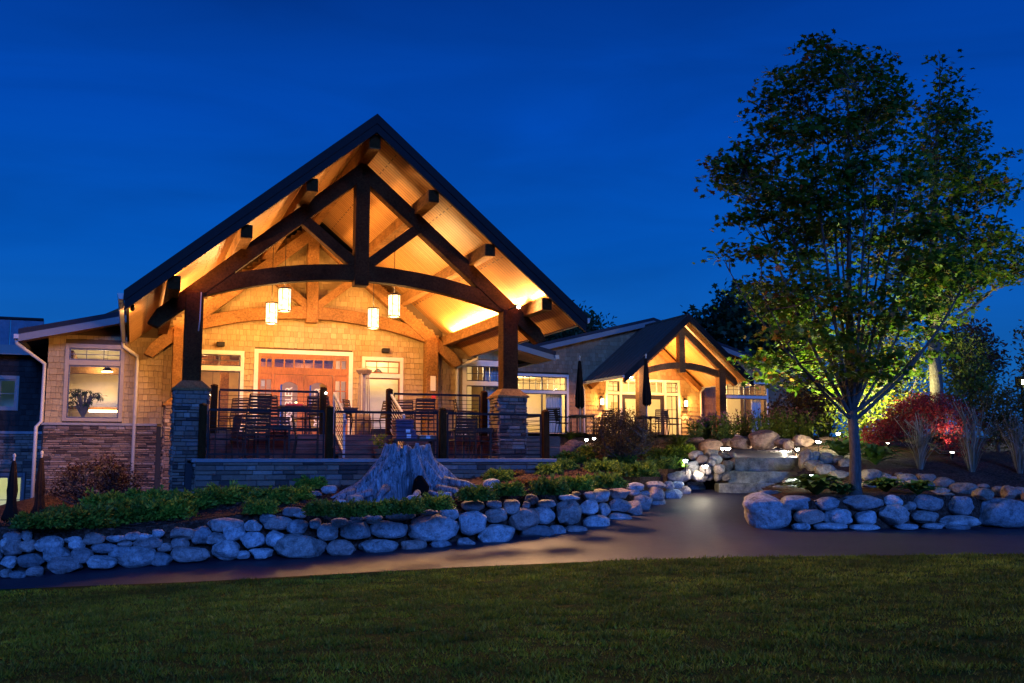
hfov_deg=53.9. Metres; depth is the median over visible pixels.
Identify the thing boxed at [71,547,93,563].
boulder
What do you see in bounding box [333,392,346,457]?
stair handrail
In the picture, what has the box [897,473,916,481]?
boulder
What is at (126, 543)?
boulder
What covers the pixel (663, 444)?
boulder
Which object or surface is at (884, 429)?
japanese maple
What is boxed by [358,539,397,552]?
boulder
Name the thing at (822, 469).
boulder
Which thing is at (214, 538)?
boulder
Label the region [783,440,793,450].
boulder
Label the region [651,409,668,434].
patio chair
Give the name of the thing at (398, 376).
window
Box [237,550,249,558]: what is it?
boulder
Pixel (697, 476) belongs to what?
boulder
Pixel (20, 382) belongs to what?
building
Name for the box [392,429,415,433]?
folded cushion
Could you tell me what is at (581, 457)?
spreading juniper
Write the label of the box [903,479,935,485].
boulder
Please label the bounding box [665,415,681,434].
patio chair
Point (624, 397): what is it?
door
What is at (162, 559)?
boulder
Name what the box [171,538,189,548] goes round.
boulder
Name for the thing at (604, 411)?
patio chair
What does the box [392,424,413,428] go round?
folded cushion
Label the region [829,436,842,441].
boulder
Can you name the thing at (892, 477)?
boulder
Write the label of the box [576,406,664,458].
japanese maple
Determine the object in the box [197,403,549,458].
deck railing
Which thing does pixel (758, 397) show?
window
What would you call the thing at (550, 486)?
spreading juniper
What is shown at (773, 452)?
path
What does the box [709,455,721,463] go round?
boulder
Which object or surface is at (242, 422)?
patio chair
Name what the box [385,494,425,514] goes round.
spreading juniper
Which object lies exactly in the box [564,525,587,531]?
boulder
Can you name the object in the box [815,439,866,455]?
hosta
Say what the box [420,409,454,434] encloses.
patio table
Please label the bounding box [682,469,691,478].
boulder
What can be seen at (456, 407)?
patio chair
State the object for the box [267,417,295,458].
patio chair
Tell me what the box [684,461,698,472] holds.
boulder
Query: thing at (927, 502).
boulder
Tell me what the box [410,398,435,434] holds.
patio chair
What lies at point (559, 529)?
boulder
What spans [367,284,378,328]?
pendant lantern
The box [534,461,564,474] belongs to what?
spreading juniper
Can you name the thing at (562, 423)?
patio chair
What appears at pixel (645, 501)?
boulder
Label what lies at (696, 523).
path
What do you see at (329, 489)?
boulder
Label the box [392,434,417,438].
folded cushion
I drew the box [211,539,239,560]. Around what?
boulder
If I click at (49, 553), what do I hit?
boulder
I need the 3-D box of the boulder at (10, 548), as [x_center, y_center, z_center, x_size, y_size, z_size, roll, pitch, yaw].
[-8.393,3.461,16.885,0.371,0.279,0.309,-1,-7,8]
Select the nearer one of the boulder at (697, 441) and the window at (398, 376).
the window at (398, 376)
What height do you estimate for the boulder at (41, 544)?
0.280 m
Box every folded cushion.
[392,419,413,423]
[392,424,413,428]
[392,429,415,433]
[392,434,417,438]
[417,435,435,438]
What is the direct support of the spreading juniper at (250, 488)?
on the planting bed
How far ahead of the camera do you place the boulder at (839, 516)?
20.26 m
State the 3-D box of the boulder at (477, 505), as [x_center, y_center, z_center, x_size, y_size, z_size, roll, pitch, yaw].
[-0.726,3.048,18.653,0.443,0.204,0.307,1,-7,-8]
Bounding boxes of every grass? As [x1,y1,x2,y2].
[893,412,954,469]
[926,399,1005,471]
[984,409,1023,473]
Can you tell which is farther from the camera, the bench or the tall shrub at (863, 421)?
the tall shrub at (863, 421)
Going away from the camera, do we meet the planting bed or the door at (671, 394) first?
the planting bed
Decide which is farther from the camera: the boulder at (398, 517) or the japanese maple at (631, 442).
the japanese maple at (631, 442)
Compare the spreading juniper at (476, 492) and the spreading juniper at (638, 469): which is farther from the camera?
the spreading juniper at (638, 469)
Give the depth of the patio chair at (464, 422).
23.39 m
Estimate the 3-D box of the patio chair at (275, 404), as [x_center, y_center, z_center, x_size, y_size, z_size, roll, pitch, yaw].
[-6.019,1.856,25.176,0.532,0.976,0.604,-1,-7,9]
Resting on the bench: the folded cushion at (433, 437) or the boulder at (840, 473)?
the folded cushion at (433, 437)
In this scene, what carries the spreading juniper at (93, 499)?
on the planting bed
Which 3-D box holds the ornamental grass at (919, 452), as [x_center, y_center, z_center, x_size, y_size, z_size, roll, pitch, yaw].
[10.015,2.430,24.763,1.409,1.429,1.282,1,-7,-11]
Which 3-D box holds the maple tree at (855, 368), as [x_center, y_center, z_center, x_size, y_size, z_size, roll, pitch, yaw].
[7.311,-1.973,22.182,7.386,10.828,5.682,3,-7,-21]
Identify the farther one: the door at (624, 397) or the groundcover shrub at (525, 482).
the door at (624, 397)
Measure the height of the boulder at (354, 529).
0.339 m
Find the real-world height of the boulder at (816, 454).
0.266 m
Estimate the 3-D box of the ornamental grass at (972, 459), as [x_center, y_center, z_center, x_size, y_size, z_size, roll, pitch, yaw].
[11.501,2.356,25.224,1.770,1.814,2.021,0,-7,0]
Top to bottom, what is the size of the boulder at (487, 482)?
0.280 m
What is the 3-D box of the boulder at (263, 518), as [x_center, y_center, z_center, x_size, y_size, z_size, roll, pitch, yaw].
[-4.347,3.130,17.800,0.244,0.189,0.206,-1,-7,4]
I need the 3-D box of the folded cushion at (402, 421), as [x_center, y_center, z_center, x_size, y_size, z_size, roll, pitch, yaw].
[-2.514,1.851,23.165,0.432,0.112,0.400,2,-7,-20]
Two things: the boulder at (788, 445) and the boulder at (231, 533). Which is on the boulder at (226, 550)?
the boulder at (231, 533)
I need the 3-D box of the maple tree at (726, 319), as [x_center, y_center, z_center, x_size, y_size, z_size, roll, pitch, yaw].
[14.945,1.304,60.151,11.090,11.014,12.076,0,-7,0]
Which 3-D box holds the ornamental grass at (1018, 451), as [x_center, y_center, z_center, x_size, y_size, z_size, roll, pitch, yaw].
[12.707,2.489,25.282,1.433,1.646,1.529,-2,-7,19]
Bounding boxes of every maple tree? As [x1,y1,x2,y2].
[680,278,838,427]
[693,28,998,494]
[886,49,1023,450]
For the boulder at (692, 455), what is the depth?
26.65 m
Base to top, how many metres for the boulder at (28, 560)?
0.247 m
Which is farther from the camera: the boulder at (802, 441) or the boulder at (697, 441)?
the boulder at (697, 441)
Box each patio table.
[253,425,290,458]
[278,405,311,433]
[335,407,357,434]
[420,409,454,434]
[452,428,491,458]
[569,415,594,433]
[634,416,659,434]
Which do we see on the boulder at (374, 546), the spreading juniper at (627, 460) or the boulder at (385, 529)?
the boulder at (385, 529)
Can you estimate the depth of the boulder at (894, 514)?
20.53 m
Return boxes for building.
[0,344,47,504]
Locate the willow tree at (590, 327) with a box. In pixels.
[527,300,616,343]
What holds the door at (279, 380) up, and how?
in the lodge
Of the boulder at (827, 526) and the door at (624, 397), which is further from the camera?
the door at (624, 397)
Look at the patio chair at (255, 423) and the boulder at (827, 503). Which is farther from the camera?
the patio chair at (255, 423)
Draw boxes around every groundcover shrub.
[512,477,537,487]
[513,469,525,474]
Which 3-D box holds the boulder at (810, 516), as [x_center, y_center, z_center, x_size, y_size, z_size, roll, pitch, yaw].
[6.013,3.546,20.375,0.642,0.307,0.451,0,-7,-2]
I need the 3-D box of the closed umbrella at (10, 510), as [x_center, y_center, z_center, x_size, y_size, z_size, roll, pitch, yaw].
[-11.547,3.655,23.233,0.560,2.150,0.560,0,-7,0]
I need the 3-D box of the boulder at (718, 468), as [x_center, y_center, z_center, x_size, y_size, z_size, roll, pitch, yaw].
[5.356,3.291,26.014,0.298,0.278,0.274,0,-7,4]
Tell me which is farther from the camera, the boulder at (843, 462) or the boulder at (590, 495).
the boulder at (843, 462)
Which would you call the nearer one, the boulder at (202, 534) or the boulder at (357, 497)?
the boulder at (202, 534)
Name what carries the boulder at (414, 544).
on the path at (696, 523)
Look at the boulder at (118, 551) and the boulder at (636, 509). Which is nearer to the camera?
the boulder at (118, 551)
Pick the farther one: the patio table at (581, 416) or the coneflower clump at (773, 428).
the patio table at (581, 416)
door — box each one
[273,374,303,433]
[303,375,332,433]
[622,395,634,428]
[649,395,663,434]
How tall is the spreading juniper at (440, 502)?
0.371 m
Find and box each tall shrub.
[764,369,843,437]
[802,313,955,443]
[940,329,1006,425]
[960,378,1023,451]
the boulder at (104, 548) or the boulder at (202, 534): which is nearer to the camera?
the boulder at (104, 548)
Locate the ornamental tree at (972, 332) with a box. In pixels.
[940,316,1021,436]
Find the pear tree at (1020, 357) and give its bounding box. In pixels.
[1000,320,1023,390]
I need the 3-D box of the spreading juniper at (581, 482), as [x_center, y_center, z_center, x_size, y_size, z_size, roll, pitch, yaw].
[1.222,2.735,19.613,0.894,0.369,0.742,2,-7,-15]
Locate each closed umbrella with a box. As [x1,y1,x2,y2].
[1,453,18,521]
[31,451,46,513]
[575,355,586,433]
[642,354,650,434]
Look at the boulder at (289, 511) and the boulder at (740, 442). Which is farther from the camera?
the boulder at (740, 442)
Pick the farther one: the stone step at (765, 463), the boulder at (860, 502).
the stone step at (765, 463)
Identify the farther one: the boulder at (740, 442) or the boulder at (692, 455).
the boulder at (740, 442)
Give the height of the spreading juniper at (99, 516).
0.504 m
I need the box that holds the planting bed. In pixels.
[0,436,1023,528]
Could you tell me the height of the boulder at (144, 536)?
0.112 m
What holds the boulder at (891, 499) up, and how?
on the planting bed
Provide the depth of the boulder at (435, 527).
18.08 m
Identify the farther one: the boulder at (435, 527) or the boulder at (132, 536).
the boulder at (435, 527)
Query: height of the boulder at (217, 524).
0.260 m
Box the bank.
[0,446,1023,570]
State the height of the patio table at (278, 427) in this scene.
0.730 m
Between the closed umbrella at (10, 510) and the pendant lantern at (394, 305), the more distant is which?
the pendant lantern at (394, 305)
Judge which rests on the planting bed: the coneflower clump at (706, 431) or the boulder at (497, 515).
the coneflower clump at (706, 431)
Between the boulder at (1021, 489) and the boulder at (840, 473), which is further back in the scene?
the boulder at (840, 473)
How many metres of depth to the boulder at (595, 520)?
20.13 m
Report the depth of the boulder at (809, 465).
25.45 m
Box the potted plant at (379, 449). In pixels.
[369,434,390,458]
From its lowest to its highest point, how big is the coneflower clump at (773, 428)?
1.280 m
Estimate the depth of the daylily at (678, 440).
30.48 m
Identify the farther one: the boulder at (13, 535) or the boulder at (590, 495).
the boulder at (590, 495)
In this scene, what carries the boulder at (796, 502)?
on the boulder at (810, 516)
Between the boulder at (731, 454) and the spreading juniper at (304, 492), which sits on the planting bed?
the spreading juniper at (304, 492)
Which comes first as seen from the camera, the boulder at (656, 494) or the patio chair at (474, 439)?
the boulder at (656, 494)
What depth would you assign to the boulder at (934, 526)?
20.85 m
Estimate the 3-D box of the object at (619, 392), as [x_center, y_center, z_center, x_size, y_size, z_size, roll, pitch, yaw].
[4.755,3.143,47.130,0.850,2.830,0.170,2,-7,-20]
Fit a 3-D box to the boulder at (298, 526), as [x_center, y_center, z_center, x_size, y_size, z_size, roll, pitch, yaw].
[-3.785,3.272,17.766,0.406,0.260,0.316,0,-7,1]
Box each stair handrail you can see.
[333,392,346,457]
[390,394,404,447]
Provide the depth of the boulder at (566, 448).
29.27 m
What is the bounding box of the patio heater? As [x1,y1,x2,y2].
[356,368,371,434]
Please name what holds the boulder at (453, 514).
on the boulder at (435, 527)
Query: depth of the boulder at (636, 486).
21.76 m
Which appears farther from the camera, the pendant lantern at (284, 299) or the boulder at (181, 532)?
the pendant lantern at (284, 299)
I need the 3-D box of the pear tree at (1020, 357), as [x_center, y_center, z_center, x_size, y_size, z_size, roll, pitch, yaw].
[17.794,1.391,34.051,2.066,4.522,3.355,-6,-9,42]
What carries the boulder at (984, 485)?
on the planting bed
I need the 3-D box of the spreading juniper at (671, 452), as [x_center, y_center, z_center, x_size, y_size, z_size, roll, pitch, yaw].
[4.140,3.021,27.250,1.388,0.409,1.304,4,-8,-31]
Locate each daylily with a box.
[557,431,583,439]
[654,434,702,446]
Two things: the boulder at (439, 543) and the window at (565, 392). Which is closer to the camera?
the boulder at (439, 543)
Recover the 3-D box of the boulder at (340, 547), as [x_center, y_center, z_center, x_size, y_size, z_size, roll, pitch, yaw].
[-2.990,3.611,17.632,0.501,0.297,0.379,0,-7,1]
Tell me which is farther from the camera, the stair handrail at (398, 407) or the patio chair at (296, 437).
the stair handrail at (398, 407)
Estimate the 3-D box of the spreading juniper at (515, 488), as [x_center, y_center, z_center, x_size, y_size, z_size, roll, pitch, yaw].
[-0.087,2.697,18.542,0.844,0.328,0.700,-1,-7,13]
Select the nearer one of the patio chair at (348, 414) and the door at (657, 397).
the patio chair at (348, 414)
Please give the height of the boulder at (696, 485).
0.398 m
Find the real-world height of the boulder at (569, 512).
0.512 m
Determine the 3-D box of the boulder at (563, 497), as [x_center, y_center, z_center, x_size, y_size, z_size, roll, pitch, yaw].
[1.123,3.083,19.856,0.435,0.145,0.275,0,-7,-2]
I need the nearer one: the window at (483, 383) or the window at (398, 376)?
the window at (398, 376)
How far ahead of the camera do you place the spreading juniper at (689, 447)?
29.20 m
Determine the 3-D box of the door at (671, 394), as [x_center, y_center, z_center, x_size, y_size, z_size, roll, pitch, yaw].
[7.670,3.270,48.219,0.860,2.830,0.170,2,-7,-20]
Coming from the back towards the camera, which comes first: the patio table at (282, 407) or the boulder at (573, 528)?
the patio table at (282, 407)
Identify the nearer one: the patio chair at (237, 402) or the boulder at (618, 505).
the boulder at (618, 505)
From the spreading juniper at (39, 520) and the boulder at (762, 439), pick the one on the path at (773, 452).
the boulder at (762, 439)
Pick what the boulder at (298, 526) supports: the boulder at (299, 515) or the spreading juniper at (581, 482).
the boulder at (299, 515)
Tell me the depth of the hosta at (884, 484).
21.54 m
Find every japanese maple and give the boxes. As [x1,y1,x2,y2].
[35,452,158,506]
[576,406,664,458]
[846,390,995,456]
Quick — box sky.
[0,0,1023,437]
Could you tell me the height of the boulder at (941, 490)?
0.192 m
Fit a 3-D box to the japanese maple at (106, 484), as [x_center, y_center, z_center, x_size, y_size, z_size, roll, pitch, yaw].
[-9.805,3.606,23.774,2.944,1.993,2.553,0,-7,0]
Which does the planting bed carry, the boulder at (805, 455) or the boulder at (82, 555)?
the boulder at (805, 455)
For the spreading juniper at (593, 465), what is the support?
on the planting bed
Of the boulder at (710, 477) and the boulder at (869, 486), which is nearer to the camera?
the boulder at (869, 486)
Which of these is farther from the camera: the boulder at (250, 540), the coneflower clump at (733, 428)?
the coneflower clump at (733, 428)
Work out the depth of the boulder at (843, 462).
25.43 m
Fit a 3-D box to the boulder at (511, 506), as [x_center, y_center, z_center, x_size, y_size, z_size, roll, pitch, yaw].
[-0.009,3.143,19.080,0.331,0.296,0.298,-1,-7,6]
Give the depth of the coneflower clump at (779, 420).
36.62 m
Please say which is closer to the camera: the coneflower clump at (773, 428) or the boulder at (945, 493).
the boulder at (945, 493)
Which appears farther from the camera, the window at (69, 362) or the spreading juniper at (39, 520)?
the window at (69, 362)
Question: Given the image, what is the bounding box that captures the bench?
[390,439,435,457]
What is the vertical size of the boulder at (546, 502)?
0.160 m
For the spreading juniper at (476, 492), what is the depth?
18.09 m
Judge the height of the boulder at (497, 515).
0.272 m
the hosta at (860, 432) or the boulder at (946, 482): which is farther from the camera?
the hosta at (860, 432)
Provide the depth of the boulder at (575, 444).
30.97 m
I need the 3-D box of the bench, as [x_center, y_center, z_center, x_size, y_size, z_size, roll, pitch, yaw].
[-2.276,2.476,23.182,1.020,0.440,0.400,2,-7,-20]
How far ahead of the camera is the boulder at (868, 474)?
23.64 m
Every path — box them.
[0,489,1023,588]
[718,448,795,457]
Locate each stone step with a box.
[714,483,774,492]
[719,470,800,482]
[729,457,798,470]
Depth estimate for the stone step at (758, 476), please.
26.31 m
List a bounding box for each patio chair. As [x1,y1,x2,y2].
[208,414,242,458]
[220,398,248,433]
[225,417,255,458]
[242,413,270,458]
[247,393,271,414]
[258,395,285,424]
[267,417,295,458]
[291,414,318,458]
[292,400,319,433]
[305,396,328,433]
[342,399,369,434]
[364,401,385,434]
[395,400,414,429]
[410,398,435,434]
[448,416,477,458]
[453,399,477,435]
[467,421,488,458]
[546,408,561,433]
[553,408,571,433]
[594,410,613,430]
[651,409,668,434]
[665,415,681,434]
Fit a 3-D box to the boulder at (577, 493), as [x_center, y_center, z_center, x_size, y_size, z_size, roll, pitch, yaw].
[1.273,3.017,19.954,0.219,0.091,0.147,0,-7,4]
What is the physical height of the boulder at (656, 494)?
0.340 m
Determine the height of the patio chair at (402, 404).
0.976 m
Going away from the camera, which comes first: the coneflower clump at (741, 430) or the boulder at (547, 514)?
the boulder at (547, 514)
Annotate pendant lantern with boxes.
[265,246,277,324]
[278,236,291,312]
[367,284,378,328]
[388,252,400,317]
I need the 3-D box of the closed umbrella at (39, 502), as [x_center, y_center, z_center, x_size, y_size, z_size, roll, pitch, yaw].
[-11.376,3.701,24.235,0.560,2.150,0.560,-4,-8,32]
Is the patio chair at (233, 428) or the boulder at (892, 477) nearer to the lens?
the patio chair at (233, 428)
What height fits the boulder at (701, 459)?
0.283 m
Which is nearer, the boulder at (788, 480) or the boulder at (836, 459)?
the boulder at (788, 480)
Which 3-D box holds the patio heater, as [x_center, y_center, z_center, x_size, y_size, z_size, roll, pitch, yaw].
[-4.036,1.657,27.397,0.460,1.880,0.453,2,-7,-20]
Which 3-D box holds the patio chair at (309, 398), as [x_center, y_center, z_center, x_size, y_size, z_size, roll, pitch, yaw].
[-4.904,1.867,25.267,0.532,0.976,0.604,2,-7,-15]
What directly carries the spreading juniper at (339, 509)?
on the planting bed
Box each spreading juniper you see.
[6,507,77,528]
[39,503,93,512]
[41,501,119,529]
[78,487,124,507]
[98,494,163,523]
[118,484,180,502]
[133,495,200,520]
[161,486,221,508]
[191,479,253,503]
[222,484,256,499]
[240,496,280,514]
[247,484,300,504]
[286,484,316,499]
[292,474,327,488]
[301,498,333,516]
[326,497,370,517]
[354,497,393,515]
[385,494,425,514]
[415,490,457,510]
[454,483,499,501]
[480,466,516,480]
[488,480,527,496]
[528,472,572,495]
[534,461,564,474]
[550,449,595,462]
[553,457,580,469]
[560,473,595,490]
[576,444,608,454]
[582,456,618,471]
[591,470,628,488]
[596,452,638,464]
[610,460,660,477]
[638,455,677,469]
[641,446,688,459]
[665,443,696,452]
[667,455,689,467]
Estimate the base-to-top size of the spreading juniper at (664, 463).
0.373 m
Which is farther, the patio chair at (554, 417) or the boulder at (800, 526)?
the patio chair at (554, 417)
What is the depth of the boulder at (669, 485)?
24.31 m
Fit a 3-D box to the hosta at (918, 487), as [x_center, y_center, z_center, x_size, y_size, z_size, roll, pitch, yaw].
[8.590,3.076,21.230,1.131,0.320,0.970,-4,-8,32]
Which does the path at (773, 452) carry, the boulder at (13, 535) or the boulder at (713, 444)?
the boulder at (713, 444)
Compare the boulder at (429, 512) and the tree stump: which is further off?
the tree stump
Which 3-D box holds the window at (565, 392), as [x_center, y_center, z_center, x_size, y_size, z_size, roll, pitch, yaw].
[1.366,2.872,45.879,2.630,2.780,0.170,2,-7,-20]
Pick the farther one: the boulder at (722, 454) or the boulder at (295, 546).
the boulder at (722, 454)
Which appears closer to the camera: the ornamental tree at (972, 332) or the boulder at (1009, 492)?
the boulder at (1009, 492)
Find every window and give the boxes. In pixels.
[0,375,19,410]
[0,473,24,499]
[62,343,124,421]
[201,350,244,427]
[361,356,403,415]
[462,359,497,434]
[518,373,568,433]
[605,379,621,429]
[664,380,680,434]
[726,382,768,434]
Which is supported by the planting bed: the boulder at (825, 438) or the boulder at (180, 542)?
the boulder at (825, 438)
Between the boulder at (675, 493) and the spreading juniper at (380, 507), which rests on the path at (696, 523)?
the boulder at (675, 493)
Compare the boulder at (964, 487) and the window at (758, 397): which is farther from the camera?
the window at (758, 397)
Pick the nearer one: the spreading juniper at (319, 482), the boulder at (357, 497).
the boulder at (357, 497)
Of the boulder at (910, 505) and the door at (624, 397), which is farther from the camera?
the door at (624, 397)
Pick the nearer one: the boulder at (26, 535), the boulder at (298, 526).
the boulder at (26, 535)
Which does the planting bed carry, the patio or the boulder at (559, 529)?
the patio
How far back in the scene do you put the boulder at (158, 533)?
17.38 m
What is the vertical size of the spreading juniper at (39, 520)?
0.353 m
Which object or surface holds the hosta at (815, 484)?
on the planting bed
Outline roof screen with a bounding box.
[0,316,43,344]
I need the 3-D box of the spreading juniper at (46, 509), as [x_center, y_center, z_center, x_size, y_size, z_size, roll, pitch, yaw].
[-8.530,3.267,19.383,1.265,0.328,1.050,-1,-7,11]
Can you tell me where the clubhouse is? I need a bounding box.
[518,314,807,447]
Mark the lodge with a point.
(166, 345)
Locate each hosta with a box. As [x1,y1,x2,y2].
[775,474,850,494]
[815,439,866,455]
[827,483,860,494]
[835,443,909,464]
[839,430,871,444]
[862,477,909,491]
[893,480,948,494]
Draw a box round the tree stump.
[330,443,474,501]
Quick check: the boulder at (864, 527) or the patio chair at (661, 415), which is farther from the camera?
the patio chair at (661, 415)
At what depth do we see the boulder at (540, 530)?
19.06 m
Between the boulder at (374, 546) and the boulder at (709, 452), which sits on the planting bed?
the boulder at (709, 452)
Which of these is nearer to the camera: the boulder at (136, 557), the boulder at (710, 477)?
the boulder at (136, 557)
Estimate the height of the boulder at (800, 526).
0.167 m
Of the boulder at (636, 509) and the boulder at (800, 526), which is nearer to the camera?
the boulder at (800, 526)
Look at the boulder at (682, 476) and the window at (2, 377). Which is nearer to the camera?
the boulder at (682, 476)
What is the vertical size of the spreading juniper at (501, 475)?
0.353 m
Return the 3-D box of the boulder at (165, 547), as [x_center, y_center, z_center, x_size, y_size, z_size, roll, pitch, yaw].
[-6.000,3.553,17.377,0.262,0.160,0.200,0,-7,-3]
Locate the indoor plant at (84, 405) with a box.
[68,389,105,425]
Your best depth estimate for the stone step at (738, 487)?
25.99 m
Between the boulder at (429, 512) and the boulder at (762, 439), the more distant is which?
the boulder at (762, 439)
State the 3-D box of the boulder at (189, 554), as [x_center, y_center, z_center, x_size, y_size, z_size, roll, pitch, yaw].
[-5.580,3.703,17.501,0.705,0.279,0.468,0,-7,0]
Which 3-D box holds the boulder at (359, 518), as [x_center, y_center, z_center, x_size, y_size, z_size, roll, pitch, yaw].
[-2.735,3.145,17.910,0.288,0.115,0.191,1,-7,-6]
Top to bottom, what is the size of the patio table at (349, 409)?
0.730 m
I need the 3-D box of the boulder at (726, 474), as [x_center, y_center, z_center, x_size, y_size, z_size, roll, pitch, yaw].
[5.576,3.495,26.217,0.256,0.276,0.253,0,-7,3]
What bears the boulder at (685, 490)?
on the path at (696, 523)
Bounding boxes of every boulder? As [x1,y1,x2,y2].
[0,537,8,552]
[0,540,21,555]
[0,556,16,568]
[0,569,11,577]
[2,531,20,539]
[9,570,25,577]
[17,553,44,567]
[19,539,35,552]
[21,530,32,540]
[25,566,43,576]
[34,536,64,551]
[42,545,70,561]
[47,556,82,573]
[64,536,81,542]
[68,539,85,548]
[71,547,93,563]
[83,532,105,544]
[87,555,117,568]
[91,543,117,552]
[106,535,126,541]
[108,546,130,557]
[117,540,132,546]
[117,546,155,567]
[125,531,140,540]
[133,537,162,548]
[139,533,152,538]
[150,552,172,565]
[152,529,164,537]
[157,543,171,551]
[170,527,194,539]
[170,546,209,562]
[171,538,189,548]
[191,526,211,543]
[206,532,224,544]
[207,517,243,531]
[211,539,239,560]
[223,526,245,540]
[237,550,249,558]
[239,532,264,548]
[244,520,261,531]
[249,548,273,559]
[259,513,269,523]
[262,516,292,529]
[265,530,284,546]
[273,534,326,557]
[282,507,301,516]
[286,519,308,533]
[293,511,305,518]
[309,518,320,528]
[312,491,321,496]
[317,523,337,540]
[321,485,336,493]
[326,539,355,555]
[331,518,348,527]
[340,520,370,539]
[346,495,363,502]
[350,516,365,520]
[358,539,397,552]
[364,515,382,523]
[370,520,407,538]
[386,513,415,521]
[401,539,426,549]
[408,514,458,540]
[420,509,438,516]
[429,541,451,546]
[439,507,458,519]
[456,537,475,544]
[458,511,486,535]
[461,500,484,510]
[477,524,514,541]
[483,478,499,487]
[485,508,506,522]
[486,500,501,508]
[503,499,519,514]
[508,508,539,530]
[519,525,553,536]
[522,501,530,507]
[524,494,538,504]
[535,506,554,523]
[536,499,555,507]
[550,525,565,533]
[551,445,574,451]
[556,500,581,524]
[558,494,579,500]
[564,440,583,449]
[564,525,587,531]
[572,491,580,495]
[580,500,598,514]
[582,491,595,499]
[582,515,609,526]
[593,489,609,501]
[598,503,610,516]
[608,498,631,511]
[608,513,631,519]
[609,488,630,498]
[626,482,643,490]
[626,500,642,514]
[629,490,640,495]
[632,494,652,510]
[641,490,649,496]
[645,481,665,488]
[648,487,664,500]
[651,500,665,504]
[652,440,669,448]
[664,481,673,489]
[664,489,682,498]
[667,471,689,482]
[673,481,683,488]
[678,486,690,493]
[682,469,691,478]
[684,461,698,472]
[686,481,705,489]
[688,450,702,459]
[691,437,703,443]
[691,470,703,481]
[696,455,708,464]
[698,439,722,451]
[698,465,710,474]
[705,449,717,457]
[707,458,716,466]
[707,468,714,480]
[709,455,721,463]
[713,463,724,473]
[714,473,722,481]
[718,452,729,460]
[721,438,730,446]
[721,460,732,470]
[722,470,730,480]
[728,452,735,456]
[729,435,751,449]
[742,492,791,528]
[748,430,779,449]
[759,490,781,494]
[773,438,791,448]
[781,495,809,510]
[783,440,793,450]
[783,478,795,485]
[791,523,810,529]
[792,435,813,446]
[793,509,824,523]
[798,449,814,469]
[803,460,823,470]
[812,451,820,459]
[813,523,847,530]
[814,464,836,474]
[814,497,839,510]
[816,436,830,443]
[819,452,833,463]
[824,508,852,524]
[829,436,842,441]
[829,470,848,477]
[832,455,844,463]
[838,458,848,466]
[842,495,883,510]
[848,524,879,530]
[854,510,876,523]
[861,469,881,479]
[862,481,875,487]
[878,504,909,524]
[884,476,897,481]
[884,495,902,504]
[893,523,917,529]
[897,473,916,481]
[902,501,915,510]
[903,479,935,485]
[910,510,938,522]
[914,494,943,511]
[918,474,935,481]
[921,523,944,529]
[930,487,950,493]
[934,477,954,487]
[938,492,954,494]
[938,515,980,526]
[944,526,970,529]
[948,496,974,514]
[949,482,978,493]
[971,488,993,499]
[977,483,989,487]
[979,498,1023,527]
[991,486,1001,495]
[1000,485,1020,498]
[1015,487,1023,493]
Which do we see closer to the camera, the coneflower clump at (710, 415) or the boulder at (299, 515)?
the boulder at (299, 515)
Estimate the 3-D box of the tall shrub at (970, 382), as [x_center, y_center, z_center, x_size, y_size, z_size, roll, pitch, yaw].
[14.959,1.534,33.052,2.369,4.077,4.019,-4,-8,28]
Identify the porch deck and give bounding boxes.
[184,433,559,514]
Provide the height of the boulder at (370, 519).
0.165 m
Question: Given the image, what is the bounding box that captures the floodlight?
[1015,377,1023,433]
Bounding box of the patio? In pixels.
[528,433,843,437]
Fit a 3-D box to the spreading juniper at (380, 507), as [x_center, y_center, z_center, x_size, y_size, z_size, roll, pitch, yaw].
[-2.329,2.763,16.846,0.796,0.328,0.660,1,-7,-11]
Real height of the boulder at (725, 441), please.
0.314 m
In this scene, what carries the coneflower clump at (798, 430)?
on the planting bed
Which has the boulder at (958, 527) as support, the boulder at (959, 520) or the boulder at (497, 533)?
the boulder at (959, 520)
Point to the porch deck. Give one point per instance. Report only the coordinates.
(339, 471)
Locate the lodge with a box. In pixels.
[13,114,590,497]
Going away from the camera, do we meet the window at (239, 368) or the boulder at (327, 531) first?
the boulder at (327, 531)
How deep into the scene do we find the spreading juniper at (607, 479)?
20.29 m
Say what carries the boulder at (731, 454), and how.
on the path at (773, 452)
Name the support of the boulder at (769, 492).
on the planting bed
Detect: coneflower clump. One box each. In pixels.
[684,416,704,437]
[694,418,712,439]
[700,412,722,438]
[709,411,731,440]
[719,413,738,438]
[732,409,755,436]
[748,407,773,430]
[760,407,778,432]
[768,407,790,437]
[773,405,797,438]
[783,410,805,435]
[795,403,813,433]
[797,410,821,438]
[811,410,835,438]
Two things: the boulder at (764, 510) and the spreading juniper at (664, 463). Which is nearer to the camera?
the boulder at (764, 510)
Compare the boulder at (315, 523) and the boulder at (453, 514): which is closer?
the boulder at (315, 523)
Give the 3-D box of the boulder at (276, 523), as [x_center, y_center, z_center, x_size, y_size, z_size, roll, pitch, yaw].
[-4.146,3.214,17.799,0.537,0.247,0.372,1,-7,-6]
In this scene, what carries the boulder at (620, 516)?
on the path at (696, 523)
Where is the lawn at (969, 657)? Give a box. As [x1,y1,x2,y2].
[0,554,1023,682]
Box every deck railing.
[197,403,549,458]
[209,384,326,433]
[385,388,487,435]
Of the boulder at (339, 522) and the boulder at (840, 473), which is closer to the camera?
the boulder at (339, 522)

